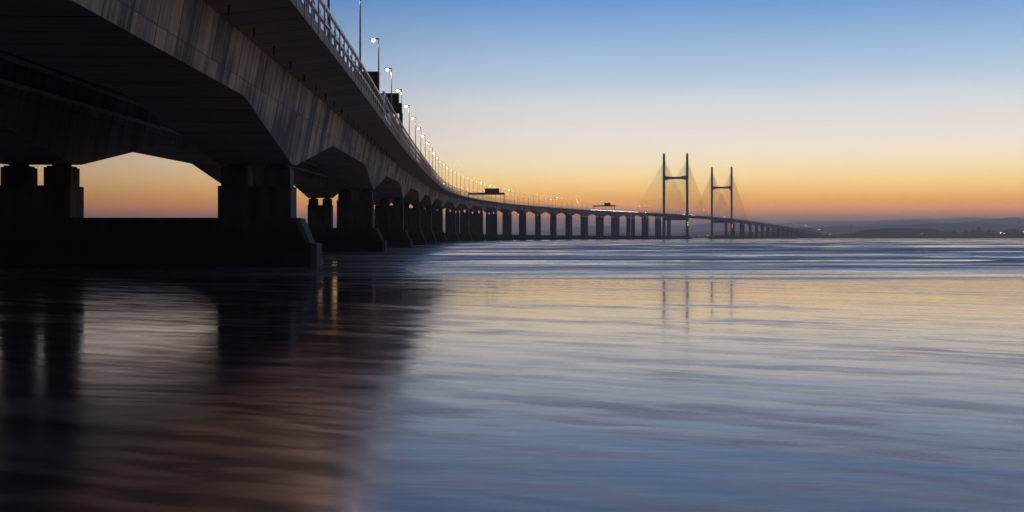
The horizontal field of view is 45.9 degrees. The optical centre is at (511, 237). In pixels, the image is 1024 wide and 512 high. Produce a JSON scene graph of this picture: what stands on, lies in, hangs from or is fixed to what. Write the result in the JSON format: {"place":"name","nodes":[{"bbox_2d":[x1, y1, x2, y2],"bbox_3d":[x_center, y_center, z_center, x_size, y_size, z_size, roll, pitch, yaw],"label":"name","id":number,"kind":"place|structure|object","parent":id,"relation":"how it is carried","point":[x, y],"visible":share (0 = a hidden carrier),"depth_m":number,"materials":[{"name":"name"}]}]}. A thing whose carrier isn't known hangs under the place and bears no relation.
{"place":"outdoors","nodes":[
{"label":"outdoors","id":0,"kind":"place"},
{"bbox_2d":[0,238,1023,511],"bbox_3d":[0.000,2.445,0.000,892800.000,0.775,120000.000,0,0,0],"label":"water","id":1,"kind":"structure","parent":0,"point":[812,374],"depth_m":20.63,"materials":[{"name":"blue liquid"}]},
{"bbox_2d":[0,0,646,267],"bbox_3d":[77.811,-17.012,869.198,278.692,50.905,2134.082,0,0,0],"label":"approach viaduct","id":2,"kind":"object","parent":1,"relation":"in","point":[258,110],"visible":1,"depth_m":94.58,"materials":[{"name":"concrete"}]},
{"bbox_2d":[327,0,329,37],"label":"street lamp","id":3,"kind":"object","parent":2,"relation":"on","point":[328,3],"depth_m":95.12,"materials":[{"name":"metal"}]},
{"bbox_2d":[359,0,360,70],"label":"street lamp","id":4,"kind":"object","parent":2,"relation":"on","point":[360,32],"visible":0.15,"depth_m":127.82,"materials":[{"name":"metal"}]},
{"bbox_2d":[356,71,379,95],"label":"sign gantry","id":5,"kind":"object","parent":2,"relation":"on","point":[373,75],"visible":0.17,"depth_m":178.45,"materials":[{"name":"metal"}]},
{"bbox_2d":[370,38,379,98],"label":"street lamp","id":6,"kind":"object","parent":2,"relation":"on","point":[374,39],"visible":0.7,"depth_m":160.45,"materials":[{"name":"metal"}]},
{"bbox_2d":[384,68,391,104],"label":"street lamp","id":7,"kind":"object","parent":2,"relation":"on","point":[391,82],"visible":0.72,"depth_m":193.06,"materials":[{"name":"metal"}]},
{"bbox_2d":[380,93,402,123],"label":"sign gantry","id":8,"kind":"object","parent":2,"relation":"on","point":[397,106],"visible":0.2,"depth_m":215.41,"materials":[{"name":"metal"}]},
{"bbox_2d":[404,105,409,139],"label":"street lamp","id":9,"kind":"object","parent":2,"relation":"on","point":[409,118],"visible":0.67,"depth_m":258.32,"materials":[{"name":"metal"}]},
{"bbox_2d":[411,117,415,143],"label":"street lamp","id":10,"kind":"object","parent":2,"relation":"on","point":[415,128],"visible":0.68,"depth_m":290.97,"materials":[{"name":"metal"}]},
{"bbox_2d":[468,188,503,196],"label":"sign gantry","id":11,"kind":"object","parent":2,"relation":"on","point":[491,191],"visible":0.86,"depth_m":996.35,"materials":[{"name":"metal"}]},
{"bbox_2d":[593,203,615,208],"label":"sign gantry","id":12,"kind":"object","parent":2,"relation":"on","point":[607,205],"visible":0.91,"depth_m":1725.12,"materials":[{"name":"metal"}]},
{"bbox_2d":[631,152,747,238],"bbox_3d":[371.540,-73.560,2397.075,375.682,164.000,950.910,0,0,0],"label":"cable stayed bridge","id":13,"kind":"structure","parent":1,"relation":"on","point":[731,220],"depth_m":2213.17,"materials":[{"name":"concrete"}]},
{"bbox_2d":[736,220,822,238],"bbox_3d":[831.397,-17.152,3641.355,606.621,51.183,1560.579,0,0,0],"label":"viaduct","id":14,"kind":"object","parent":1,"relation":"in","point":[798,233],"visible":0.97,"depth_m":3392.18,"materials":[{"name":"concrete"}]},
{"bbox_2d":[0,0,1023,232],"label":"sky","id":15,"kind":"structure","parent":0,"point":[819,110],"materials":[{"name":"blue"}]},
{"bbox_2d":[483,217,1023,234],"bbox_3d":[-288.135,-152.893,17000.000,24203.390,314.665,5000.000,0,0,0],"label":"hills","id":16,"kind":"structure","parent":0,"point":[706,227],"depth_m":16446.89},
{"bbox_2d":[690,234,833,237],"bbox_3d":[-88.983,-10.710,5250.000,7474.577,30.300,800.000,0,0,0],"label":"shore","id":17,"kind":"structure","parent":0,"point":[705,236],"depth_m":5128.13,"materials":[{"name":"grey"}]},
{"bbox_2d":[576,222,1023,235],"bbox_3d":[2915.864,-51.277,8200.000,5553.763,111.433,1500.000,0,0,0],"label":"hills","id":18,"kind":"structure","parent":0,"point":[964,226],"depth_m":7997.65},
{"bbox_2d":[695,227,1023,237],"bbox_3d":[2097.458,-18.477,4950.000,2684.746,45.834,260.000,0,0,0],"label":"shore","id":19,"kind":"structure","parent":0,"point":[913,233],"depth_m":4888.96,"materials":[{"name":"grey"}]},
{"bbox_2d":[975,227,982,234],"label":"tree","id":20,"kind":"object","parent":19,"relation":"on","point":[978,230],"visible":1,"depth_m":4846.57,"materials":[{"name":"grey plant"}]},
{"bbox_2d":[828,217,1023,226],"bbox_3d":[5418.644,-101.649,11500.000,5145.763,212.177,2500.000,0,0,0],"label":"hills","id":21,"kind":"structure","parent":0,"point":[1010,221],"depth_m":11348.93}
]}

